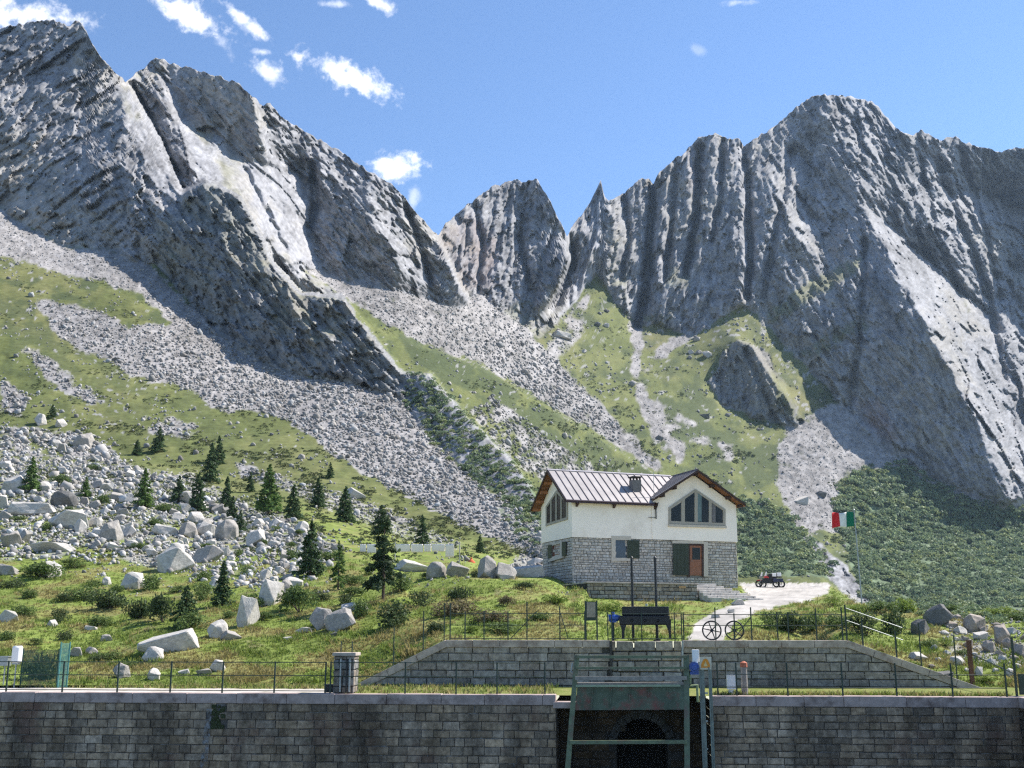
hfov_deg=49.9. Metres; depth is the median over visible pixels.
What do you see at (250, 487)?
spruce tree
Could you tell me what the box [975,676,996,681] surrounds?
shrub
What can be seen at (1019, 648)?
boulder
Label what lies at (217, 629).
boulder
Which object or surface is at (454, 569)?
boulder
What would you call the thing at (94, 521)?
boulder
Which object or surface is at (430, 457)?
scree
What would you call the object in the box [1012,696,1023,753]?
retaining wall
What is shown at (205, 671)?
boulder
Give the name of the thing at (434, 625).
shrub
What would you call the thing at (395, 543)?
washing line
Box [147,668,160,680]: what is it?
boulder
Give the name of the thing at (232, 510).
spruce tree
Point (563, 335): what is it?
boulder
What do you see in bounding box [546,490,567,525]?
gable window
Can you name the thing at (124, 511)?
boulder
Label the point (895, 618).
shrub
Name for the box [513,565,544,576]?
boulder
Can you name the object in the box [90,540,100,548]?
boulder
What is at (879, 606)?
shrub
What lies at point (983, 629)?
boulder
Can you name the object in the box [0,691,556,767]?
retaining wall
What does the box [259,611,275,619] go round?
shrub
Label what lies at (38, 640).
shrub
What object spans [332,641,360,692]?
stone pillar
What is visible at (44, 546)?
boulder
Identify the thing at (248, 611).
boulder
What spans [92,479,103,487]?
boulder
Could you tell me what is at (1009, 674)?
boulder
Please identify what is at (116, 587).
shrub
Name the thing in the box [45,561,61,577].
boulder
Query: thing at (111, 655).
shrub
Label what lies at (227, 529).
boulder
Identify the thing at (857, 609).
shrub
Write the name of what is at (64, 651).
panel
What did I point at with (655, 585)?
pole
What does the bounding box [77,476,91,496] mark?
larch tree
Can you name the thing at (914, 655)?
boulder
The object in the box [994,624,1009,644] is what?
boulder
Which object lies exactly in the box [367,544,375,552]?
white sheet
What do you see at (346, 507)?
spruce tree
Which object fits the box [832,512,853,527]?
flag
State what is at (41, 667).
shrub
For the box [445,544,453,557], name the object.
white sheet
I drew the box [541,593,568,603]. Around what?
shrub
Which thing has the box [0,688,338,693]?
path
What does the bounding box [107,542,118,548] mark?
boulder
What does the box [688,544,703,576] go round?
door
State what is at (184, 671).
boulder
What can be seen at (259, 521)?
boulder
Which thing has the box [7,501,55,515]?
boulder
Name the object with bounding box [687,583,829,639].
path
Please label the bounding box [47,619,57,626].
boulder
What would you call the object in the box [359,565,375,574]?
shrub
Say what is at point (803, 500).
boulder
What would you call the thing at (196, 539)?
boulder
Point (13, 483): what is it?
boulder
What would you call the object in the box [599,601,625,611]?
shrub
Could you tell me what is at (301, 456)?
boulder
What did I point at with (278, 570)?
boulder
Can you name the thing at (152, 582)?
shrub
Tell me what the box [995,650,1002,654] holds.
boulder
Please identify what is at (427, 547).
white sheet
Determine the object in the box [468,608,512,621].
shrub
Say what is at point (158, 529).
boulder
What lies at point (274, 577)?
boulder
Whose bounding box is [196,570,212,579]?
shrub
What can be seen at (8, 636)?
shrub
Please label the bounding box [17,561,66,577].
shrub
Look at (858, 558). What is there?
flagpole
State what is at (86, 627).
boulder
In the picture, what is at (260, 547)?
boulder
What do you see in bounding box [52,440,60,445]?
boulder
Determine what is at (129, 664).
shrub
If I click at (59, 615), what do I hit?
shrub
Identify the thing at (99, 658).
shrub
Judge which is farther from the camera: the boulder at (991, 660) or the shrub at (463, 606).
the shrub at (463, 606)
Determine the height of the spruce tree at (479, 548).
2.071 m
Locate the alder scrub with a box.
[400,371,1023,623]
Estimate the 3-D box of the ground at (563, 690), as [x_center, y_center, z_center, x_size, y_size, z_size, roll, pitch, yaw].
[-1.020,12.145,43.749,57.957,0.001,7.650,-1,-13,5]
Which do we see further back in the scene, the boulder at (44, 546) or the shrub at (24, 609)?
the boulder at (44, 546)
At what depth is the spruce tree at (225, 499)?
127.74 m
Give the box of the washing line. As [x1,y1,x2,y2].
[322,542,459,562]
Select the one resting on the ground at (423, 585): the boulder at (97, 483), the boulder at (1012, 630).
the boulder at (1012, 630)
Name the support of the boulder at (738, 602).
on the ground at (423, 585)
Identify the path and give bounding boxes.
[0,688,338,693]
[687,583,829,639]
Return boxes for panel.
[19,649,59,687]
[57,642,70,687]
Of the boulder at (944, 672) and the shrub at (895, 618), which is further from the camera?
the shrub at (895, 618)
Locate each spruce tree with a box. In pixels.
[46,404,56,417]
[131,439,142,455]
[148,427,167,452]
[168,585,202,628]
[169,475,185,502]
[188,472,208,512]
[201,442,222,482]
[210,560,236,605]
[213,435,227,463]
[217,476,234,507]
[224,496,238,518]
[235,510,248,530]
[244,472,254,491]
[282,484,306,518]
[291,520,326,575]
[309,476,326,507]
[325,462,334,478]
[334,486,360,524]
[371,505,393,533]
[414,514,430,543]
[474,535,487,553]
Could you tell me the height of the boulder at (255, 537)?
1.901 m
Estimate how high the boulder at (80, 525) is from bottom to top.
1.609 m
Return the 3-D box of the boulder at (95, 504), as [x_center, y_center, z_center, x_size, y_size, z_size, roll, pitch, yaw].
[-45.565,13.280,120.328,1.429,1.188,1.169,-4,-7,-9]
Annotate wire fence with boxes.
[393,603,444,665]
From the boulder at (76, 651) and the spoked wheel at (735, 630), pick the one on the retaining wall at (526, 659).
the spoked wheel at (735, 630)
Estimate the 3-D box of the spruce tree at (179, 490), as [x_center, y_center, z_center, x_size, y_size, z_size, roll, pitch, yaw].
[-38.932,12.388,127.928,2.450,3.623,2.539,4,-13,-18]
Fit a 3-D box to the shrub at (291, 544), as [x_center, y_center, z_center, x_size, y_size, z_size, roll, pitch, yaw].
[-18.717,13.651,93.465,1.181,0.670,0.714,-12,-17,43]
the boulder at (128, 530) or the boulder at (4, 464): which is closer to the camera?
the boulder at (128, 530)
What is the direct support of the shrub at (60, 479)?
on the hillside
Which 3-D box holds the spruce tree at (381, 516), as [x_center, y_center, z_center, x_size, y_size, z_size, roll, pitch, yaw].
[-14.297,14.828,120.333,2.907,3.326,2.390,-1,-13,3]
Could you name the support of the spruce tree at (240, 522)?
on the hillside
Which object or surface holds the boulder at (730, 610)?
on the path at (771, 596)
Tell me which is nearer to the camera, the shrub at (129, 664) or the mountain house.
the shrub at (129, 664)
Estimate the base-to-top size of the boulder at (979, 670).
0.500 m
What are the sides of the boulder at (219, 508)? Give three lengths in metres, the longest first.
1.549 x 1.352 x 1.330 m
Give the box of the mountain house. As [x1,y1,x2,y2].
[530,469,745,587]
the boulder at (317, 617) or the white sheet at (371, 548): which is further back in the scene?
the white sheet at (371, 548)
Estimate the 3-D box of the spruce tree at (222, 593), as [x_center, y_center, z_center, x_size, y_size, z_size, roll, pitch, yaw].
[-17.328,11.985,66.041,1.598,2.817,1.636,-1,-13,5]
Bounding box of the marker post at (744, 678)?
[740,661,747,694]
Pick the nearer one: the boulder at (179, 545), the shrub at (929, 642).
the shrub at (929, 642)
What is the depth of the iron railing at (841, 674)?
38.69 m
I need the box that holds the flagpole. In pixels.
[853,509,861,602]
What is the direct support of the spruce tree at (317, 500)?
on the hillside
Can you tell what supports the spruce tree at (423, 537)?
on the hillside
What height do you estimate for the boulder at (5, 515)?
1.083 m
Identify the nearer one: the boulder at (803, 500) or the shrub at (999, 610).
the shrub at (999, 610)
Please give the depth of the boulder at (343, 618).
55.77 m
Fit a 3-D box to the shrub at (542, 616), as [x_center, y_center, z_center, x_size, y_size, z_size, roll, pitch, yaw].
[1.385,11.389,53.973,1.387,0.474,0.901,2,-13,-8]
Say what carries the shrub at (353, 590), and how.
on the ground at (423, 585)
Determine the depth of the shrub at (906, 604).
62.52 m
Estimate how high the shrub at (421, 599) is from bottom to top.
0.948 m
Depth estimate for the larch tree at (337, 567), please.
68.66 m
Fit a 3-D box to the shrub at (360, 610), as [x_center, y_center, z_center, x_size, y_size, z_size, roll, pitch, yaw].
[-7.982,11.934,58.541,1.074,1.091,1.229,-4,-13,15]
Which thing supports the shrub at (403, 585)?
on the ground at (423, 585)
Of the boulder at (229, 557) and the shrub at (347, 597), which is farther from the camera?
the boulder at (229, 557)
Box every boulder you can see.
[0,461,11,468]
[0,495,9,507]
[0,511,11,519]
[0,531,21,546]
[0,564,18,574]
[0,610,17,621]
[1,475,27,491]
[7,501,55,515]
[20,529,32,541]
[29,541,75,551]
[33,496,42,500]
[34,413,46,425]
[38,481,51,490]
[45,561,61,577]
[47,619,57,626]
[48,509,95,527]
[50,491,78,506]
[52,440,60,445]
[55,419,66,426]
[57,443,65,451]
[58,467,68,472]
[69,478,77,483]
[69,538,78,544]
[70,647,81,655]
[72,433,95,447]
[74,519,86,532]
[79,497,88,503]
[84,625,97,629]
[85,647,97,654]
[88,517,101,526]
[89,500,100,508]
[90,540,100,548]
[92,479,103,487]
[94,529,100,534]
[95,455,103,460]
[99,520,123,540]
[100,483,113,489]
[100,508,111,514]
[100,634,112,640]
[102,576,110,584]
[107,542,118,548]
[109,492,122,500]
[113,514,124,522]
[113,663,130,678]
[116,508,128,514]
[120,572,145,588]
[123,525,135,536]
[124,493,137,502]
[125,470,135,476]
[125,540,137,546]
[137,628,198,651]
[141,646,163,661]
[142,545,151,550]
[145,547,156,555]
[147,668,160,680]
[150,524,178,535]
[157,547,194,572]
[169,508,177,513]
[170,542,184,550]
[171,512,185,520]
[178,503,191,511]
[178,669,189,673]
[179,491,195,503]
[179,521,197,537]
[187,511,203,521]
[192,544,223,562]
[193,536,199,541]
[196,668,211,674]
[197,521,214,535]
[198,518,210,523]
[207,539,215,543]
[207,619,227,637]
[209,578,217,587]
[210,660,225,671]
[211,504,223,512]
[214,519,238,539]
[220,630,241,639]
[221,547,229,555]
[222,507,228,512]
[226,555,234,560]
[230,561,236,566]
[236,595,259,626]
[246,528,265,545]
[253,518,264,524]
[255,545,266,552]
[258,579,283,606]
[259,569,272,579]
[268,540,279,545]
[269,518,281,527]
[270,576,278,580]
[271,562,277,567]
[275,567,284,573]
[280,550,289,559]
[281,562,289,569]
[281,574,293,579]
[282,579,292,592]
[285,577,302,585]
[295,521,308,529]
[295,627,311,632]
[297,454,304,458]
[309,541,323,548]
[309,607,331,629]
[324,608,355,631]
[331,544,344,549]
[341,602,355,610]
[347,487,365,498]
[394,559,427,571]
[426,561,446,578]
[446,561,469,576]
[477,555,497,577]
[495,562,516,578]
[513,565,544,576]
[527,558,542,565]
[553,330,571,339]
[702,351,711,357]
[727,608,734,612]
[731,599,744,604]
[794,496,808,504]
[815,491,826,497]
[908,652,927,659]
[910,619,929,634]
[923,604,953,625]
[939,671,953,676]
[941,630,948,635]
[945,621,957,627]
[950,656,964,664]
[952,626,966,633]
[963,613,985,631]
[973,631,987,639]
[974,666,982,675]
[979,627,987,631]
[981,640,995,652]
[985,658,996,665]
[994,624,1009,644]
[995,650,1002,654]
[998,656,1006,659]
[1001,637,1014,649]
[1006,668,1013,676]
[1007,627,1016,633]
[1014,643,1023,656]
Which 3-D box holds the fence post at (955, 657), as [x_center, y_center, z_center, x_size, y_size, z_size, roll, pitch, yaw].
[18.265,11.356,45.292,0.058,1.985,0.058,-1,-13,5]
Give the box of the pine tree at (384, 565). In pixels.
[361,510,406,600]
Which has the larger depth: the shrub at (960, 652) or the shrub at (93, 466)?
the shrub at (93, 466)
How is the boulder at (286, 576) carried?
on the hillside
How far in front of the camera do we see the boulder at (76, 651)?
53.05 m
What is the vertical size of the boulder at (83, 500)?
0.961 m
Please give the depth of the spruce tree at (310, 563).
76.60 m
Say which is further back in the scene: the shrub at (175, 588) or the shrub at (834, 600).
the shrub at (175, 588)
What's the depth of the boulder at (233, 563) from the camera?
84.05 m
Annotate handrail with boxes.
[844,605,901,657]
[972,654,1023,694]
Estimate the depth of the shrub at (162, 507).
119.04 m
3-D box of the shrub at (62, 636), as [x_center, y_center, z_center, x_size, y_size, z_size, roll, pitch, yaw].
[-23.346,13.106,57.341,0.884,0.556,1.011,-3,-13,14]
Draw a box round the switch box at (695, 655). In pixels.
[692,650,698,662]
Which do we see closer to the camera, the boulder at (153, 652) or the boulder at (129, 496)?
the boulder at (153, 652)
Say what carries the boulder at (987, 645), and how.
on the ground at (423, 585)
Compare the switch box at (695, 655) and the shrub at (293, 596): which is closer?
the switch box at (695, 655)
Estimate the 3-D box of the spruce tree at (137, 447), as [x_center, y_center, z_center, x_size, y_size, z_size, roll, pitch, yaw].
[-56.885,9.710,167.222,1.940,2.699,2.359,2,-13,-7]
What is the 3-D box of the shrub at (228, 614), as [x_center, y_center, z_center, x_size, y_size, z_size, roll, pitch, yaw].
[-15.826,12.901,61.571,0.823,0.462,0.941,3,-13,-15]
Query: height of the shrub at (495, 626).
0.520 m
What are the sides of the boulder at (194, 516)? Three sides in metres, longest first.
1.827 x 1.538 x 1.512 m
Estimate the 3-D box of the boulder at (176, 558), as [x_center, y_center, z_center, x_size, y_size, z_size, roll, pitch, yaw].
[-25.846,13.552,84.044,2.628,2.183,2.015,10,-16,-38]
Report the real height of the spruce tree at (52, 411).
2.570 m
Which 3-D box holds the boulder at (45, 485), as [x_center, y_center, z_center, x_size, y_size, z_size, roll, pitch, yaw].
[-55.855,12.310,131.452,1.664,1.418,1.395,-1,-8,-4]
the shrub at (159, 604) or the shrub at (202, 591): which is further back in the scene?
the shrub at (202, 591)
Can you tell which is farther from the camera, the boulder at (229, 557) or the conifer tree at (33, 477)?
the conifer tree at (33, 477)
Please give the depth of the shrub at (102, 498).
122.61 m
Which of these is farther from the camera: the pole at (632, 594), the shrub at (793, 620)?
the shrub at (793, 620)
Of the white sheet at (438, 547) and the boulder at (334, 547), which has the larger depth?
the boulder at (334, 547)
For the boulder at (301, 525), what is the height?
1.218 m
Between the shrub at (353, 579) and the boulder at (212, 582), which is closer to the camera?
the shrub at (353, 579)
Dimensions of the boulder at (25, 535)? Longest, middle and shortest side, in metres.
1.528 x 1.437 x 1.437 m
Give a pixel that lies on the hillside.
(438, 367)
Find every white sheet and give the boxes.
[360,544,365,551]
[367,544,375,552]
[396,544,409,551]
[411,544,422,552]
[424,544,430,551]
[432,544,444,551]
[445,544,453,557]
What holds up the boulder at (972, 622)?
on the ground at (423, 585)
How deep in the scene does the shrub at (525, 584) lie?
64.14 m
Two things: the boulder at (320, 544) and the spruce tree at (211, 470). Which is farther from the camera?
the spruce tree at (211, 470)
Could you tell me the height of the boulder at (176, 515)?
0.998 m
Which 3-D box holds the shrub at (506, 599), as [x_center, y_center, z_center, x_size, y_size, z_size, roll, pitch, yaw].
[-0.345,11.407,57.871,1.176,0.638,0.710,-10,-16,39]
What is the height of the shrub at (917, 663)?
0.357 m
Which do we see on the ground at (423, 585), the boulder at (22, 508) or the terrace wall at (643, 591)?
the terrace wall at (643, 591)
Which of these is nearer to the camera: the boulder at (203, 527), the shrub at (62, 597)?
the shrub at (62, 597)
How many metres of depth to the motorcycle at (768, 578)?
82.31 m
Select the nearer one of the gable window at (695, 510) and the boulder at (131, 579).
the boulder at (131, 579)
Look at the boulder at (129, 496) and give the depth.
123.58 m
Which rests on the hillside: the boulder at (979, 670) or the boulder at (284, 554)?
the boulder at (284, 554)
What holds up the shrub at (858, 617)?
on the ground at (423, 585)
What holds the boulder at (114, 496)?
on the hillside
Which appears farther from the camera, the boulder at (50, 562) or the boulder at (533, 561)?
the boulder at (533, 561)
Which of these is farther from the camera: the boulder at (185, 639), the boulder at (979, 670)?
the boulder at (185, 639)
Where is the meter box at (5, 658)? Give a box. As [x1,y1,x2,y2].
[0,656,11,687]
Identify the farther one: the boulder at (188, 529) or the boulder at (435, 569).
the boulder at (188, 529)
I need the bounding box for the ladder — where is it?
[699,667,714,767]
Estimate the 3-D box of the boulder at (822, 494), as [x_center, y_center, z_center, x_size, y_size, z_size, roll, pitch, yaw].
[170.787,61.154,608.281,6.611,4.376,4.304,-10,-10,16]
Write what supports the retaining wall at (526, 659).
on the ground at (563, 690)
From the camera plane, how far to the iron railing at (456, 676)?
39.97 m
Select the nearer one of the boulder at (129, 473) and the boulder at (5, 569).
the boulder at (5, 569)
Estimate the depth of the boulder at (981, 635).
54.01 m
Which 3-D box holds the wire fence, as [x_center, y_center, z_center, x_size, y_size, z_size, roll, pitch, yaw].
[-3.993,10.789,47.270,2.220,2.719,0.044,-1,-13,5]
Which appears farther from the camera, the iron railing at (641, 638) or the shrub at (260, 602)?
the shrub at (260, 602)
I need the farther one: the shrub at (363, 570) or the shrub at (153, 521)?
the shrub at (153, 521)
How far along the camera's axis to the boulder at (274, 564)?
82.07 m
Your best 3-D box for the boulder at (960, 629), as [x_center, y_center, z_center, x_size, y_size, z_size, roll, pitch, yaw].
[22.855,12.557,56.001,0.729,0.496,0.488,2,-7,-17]
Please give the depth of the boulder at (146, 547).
93.19 m
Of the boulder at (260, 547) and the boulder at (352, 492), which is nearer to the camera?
the boulder at (260, 547)
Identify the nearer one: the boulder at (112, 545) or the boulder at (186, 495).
the boulder at (112, 545)
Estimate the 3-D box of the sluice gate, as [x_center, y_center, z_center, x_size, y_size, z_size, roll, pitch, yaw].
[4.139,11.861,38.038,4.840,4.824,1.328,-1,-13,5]
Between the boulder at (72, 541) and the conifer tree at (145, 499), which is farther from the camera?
the conifer tree at (145, 499)
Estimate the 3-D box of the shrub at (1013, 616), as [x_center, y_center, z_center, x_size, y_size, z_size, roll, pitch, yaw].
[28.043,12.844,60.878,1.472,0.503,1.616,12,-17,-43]
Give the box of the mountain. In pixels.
[0,19,1023,603]
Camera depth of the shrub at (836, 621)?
53.11 m
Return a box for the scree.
[0,211,1023,663]
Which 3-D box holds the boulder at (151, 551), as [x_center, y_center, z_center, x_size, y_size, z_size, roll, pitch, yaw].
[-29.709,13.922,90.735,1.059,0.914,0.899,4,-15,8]
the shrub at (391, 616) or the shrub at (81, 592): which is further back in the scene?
the shrub at (81, 592)
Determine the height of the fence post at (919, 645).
1.985 m
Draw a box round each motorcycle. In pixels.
[755,572,779,587]
[759,572,784,586]
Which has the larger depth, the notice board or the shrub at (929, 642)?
the shrub at (929, 642)
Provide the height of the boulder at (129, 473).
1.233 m
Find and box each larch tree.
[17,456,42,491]
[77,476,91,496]
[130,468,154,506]
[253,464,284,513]
[329,540,346,589]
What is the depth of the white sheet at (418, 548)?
90.93 m
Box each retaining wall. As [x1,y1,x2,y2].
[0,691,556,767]
[357,640,980,687]
[713,695,1023,767]
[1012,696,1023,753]
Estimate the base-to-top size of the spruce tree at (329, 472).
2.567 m
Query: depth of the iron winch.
47.56 m
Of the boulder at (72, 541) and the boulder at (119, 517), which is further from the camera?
the boulder at (119, 517)
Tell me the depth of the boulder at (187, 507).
121.50 m
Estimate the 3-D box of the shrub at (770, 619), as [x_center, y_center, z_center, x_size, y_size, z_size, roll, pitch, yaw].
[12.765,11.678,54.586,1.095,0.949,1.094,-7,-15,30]
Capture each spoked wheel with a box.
[702,621,721,639]
[725,621,743,639]
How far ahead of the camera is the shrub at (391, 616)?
54.97 m
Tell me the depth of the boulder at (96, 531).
102.61 m
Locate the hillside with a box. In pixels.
[0,209,1023,611]
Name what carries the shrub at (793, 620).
on the ground at (423, 585)
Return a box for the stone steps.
[697,584,763,601]
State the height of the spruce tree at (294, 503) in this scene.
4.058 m
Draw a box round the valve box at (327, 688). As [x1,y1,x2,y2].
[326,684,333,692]
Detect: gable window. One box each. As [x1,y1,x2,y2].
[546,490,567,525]
[668,489,726,527]
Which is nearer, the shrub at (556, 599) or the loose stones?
the shrub at (556, 599)
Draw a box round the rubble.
[0,426,335,587]
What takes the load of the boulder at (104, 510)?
on the hillside
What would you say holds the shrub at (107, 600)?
on the ground at (423, 585)
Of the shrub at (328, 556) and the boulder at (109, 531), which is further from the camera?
the boulder at (109, 531)
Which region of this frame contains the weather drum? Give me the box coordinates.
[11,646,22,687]
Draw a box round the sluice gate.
[565,655,698,767]
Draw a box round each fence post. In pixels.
[918,624,921,665]
[953,635,957,678]
[965,640,974,684]
[1009,636,1017,695]
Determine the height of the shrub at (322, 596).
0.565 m
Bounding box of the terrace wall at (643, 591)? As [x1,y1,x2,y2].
[563,582,698,600]
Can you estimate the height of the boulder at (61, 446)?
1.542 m
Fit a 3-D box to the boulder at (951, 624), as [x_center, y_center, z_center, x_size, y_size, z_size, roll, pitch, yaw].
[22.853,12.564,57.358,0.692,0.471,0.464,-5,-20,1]
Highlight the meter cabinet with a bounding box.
[726,675,735,694]
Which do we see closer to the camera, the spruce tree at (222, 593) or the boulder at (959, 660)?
the boulder at (959, 660)
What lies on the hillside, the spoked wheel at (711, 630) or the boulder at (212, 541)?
the boulder at (212, 541)
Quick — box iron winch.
[608,604,670,640]
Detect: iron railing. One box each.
[0,661,326,692]
[329,662,545,693]
[449,602,585,639]
[607,612,682,640]
[682,607,843,639]
[716,663,1007,696]
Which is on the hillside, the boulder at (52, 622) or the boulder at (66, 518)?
the boulder at (66, 518)
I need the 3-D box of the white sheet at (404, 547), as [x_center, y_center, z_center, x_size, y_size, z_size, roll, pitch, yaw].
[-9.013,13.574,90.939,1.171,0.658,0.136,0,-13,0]
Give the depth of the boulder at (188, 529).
103.04 m
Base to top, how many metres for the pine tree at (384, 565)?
5.235 m
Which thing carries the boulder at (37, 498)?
on the hillside
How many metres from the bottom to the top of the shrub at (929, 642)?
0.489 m
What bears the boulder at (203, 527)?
on the hillside
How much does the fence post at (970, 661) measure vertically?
2.135 m
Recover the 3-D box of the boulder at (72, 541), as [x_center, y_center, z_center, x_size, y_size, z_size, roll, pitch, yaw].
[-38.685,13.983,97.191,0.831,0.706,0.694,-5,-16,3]
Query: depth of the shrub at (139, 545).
94.78 m
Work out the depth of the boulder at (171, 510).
118.17 m
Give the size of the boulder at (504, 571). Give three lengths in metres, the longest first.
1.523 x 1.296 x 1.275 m
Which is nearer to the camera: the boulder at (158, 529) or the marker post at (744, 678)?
the marker post at (744, 678)
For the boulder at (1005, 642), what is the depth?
51.21 m
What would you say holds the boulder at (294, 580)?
on the ground at (423, 585)
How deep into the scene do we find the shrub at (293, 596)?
61.47 m
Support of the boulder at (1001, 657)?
on the ground at (423, 585)
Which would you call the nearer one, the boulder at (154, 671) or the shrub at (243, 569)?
the boulder at (154, 671)
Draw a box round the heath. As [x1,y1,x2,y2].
[0,268,1023,559]
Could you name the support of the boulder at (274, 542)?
on the hillside
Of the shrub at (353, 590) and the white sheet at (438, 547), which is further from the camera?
the white sheet at (438, 547)
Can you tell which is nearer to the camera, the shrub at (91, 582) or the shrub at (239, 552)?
the shrub at (91, 582)
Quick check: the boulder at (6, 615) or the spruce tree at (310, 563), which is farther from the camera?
the spruce tree at (310, 563)
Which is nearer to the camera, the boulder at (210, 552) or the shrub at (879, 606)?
the shrub at (879, 606)
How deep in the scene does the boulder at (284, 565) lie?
80.89 m
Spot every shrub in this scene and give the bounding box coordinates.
[0,579,28,587]
[0,630,16,639]
[9,515,27,519]
[10,603,36,615]
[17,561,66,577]
[20,588,39,597]
[23,652,62,680]
[25,637,43,644]
[42,522,52,529]
[47,607,71,621]
[49,473,71,485]
[53,593,72,601]
[55,630,73,639]
[58,558,86,567]
[58,585,106,599]
[82,588,126,608]
[85,579,102,585]
[86,614,113,626]
[87,653,107,661]
[88,463,100,469]
[93,494,111,504]
[96,650,124,659]
[110,584,124,591]
[121,597,153,618]
[122,661,137,667]
[131,542,145,547]
[140,573,160,590]
[147,518,163,524]
[147,591,175,621]
[154,502,180,511]
[168,585,190,591]
[170,611,210,630]
[191,580,213,599]
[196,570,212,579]
[222,610,235,617]
[234,548,244,555]
[238,565,257,574]
[240,593,264,606]
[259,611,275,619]
[275,583,319,611]
[285,541,294,547]
[286,548,300,559]
[311,592,331,599]
[319,549,344,559]
[336,572,366,584]
[338,586,364,595]
[338,593,352,603]
[351,598,371,616]
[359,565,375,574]
[376,599,412,626]
[393,573,413,590]
[407,590,436,605]
[424,621,447,631]
[430,598,479,616]
[447,586,473,599]
[463,625,479,632]
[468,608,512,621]
[470,570,477,576]
[487,621,521,631]
[497,595,516,605]
[513,581,534,588]
[528,612,553,619]
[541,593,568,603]
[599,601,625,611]
[759,610,781,628]
[773,609,812,632]
[802,611,824,630]
[823,595,844,605]
[824,612,853,628]
[839,611,882,635]
[846,604,871,611]
[866,600,901,612]
[881,607,906,635]
[888,597,917,612]
[908,660,923,665]
[917,638,939,646]
[937,637,955,645]
[945,603,960,611]
[952,648,966,654]
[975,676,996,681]
[981,606,1018,615]
[1004,612,1023,619]
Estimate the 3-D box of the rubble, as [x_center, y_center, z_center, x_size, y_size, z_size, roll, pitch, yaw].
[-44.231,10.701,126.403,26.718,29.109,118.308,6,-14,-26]
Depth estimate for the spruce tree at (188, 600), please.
59.36 m
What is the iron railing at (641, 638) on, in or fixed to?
on the retaining wall at (526, 659)
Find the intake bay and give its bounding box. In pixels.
[553,695,711,767]
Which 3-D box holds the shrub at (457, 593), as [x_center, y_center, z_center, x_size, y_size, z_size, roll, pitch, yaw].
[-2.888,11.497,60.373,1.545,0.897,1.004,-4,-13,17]
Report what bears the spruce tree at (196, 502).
on the hillside
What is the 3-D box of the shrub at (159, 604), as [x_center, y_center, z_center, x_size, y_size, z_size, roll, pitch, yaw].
[-19.597,12.430,61.142,1.377,1.867,2.279,12,-17,-42]
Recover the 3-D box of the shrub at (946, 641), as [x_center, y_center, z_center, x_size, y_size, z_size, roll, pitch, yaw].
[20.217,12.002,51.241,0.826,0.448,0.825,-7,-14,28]
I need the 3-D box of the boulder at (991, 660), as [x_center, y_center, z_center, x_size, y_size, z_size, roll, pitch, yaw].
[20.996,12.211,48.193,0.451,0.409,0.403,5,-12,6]
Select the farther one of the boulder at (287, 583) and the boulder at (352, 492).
the boulder at (352, 492)
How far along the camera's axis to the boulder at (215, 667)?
48.73 m
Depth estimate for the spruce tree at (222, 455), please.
166.37 m
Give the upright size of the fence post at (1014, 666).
2.235 m
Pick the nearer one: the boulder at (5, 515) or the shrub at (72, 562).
the shrub at (72, 562)
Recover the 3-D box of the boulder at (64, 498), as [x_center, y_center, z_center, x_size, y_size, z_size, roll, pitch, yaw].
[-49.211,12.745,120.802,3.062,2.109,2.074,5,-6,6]
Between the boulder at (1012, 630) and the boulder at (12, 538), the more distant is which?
the boulder at (12, 538)
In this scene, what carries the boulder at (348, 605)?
on the ground at (423, 585)
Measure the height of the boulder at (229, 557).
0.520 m
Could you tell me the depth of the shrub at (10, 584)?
75.71 m
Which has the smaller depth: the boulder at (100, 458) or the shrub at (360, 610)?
the shrub at (360, 610)
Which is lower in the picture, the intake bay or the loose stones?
the intake bay
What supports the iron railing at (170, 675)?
on the retaining wall at (40, 729)
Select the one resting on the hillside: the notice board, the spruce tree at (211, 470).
the spruce tree at (211, 470)
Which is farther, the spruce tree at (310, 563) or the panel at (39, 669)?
the spruce tree at (310, 563)
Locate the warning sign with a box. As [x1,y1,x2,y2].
[699,657,710,669]
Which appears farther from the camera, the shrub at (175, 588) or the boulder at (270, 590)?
the shrub at (175, 588)
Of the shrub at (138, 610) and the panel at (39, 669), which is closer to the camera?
the panel at (39, 669)
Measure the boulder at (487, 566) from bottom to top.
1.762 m
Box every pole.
[630,556,636,642]
[653,556,660,640]
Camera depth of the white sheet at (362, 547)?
90.94 m
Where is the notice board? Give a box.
[585,601,597,639]
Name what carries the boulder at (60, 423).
on the hillside
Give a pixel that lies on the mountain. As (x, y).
(862, 259)
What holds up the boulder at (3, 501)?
on the hillside
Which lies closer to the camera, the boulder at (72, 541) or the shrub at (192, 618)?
the shrub at (192, 618)
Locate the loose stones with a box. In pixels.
[0,258,850,598]
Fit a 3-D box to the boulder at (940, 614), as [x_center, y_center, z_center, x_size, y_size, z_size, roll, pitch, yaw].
[22.327,12.208,57.796,1.443,1.334,1.312,-3,-7,6]
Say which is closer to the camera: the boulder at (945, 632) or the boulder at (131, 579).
the boulder at (945, 632)
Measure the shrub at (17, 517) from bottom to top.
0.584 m

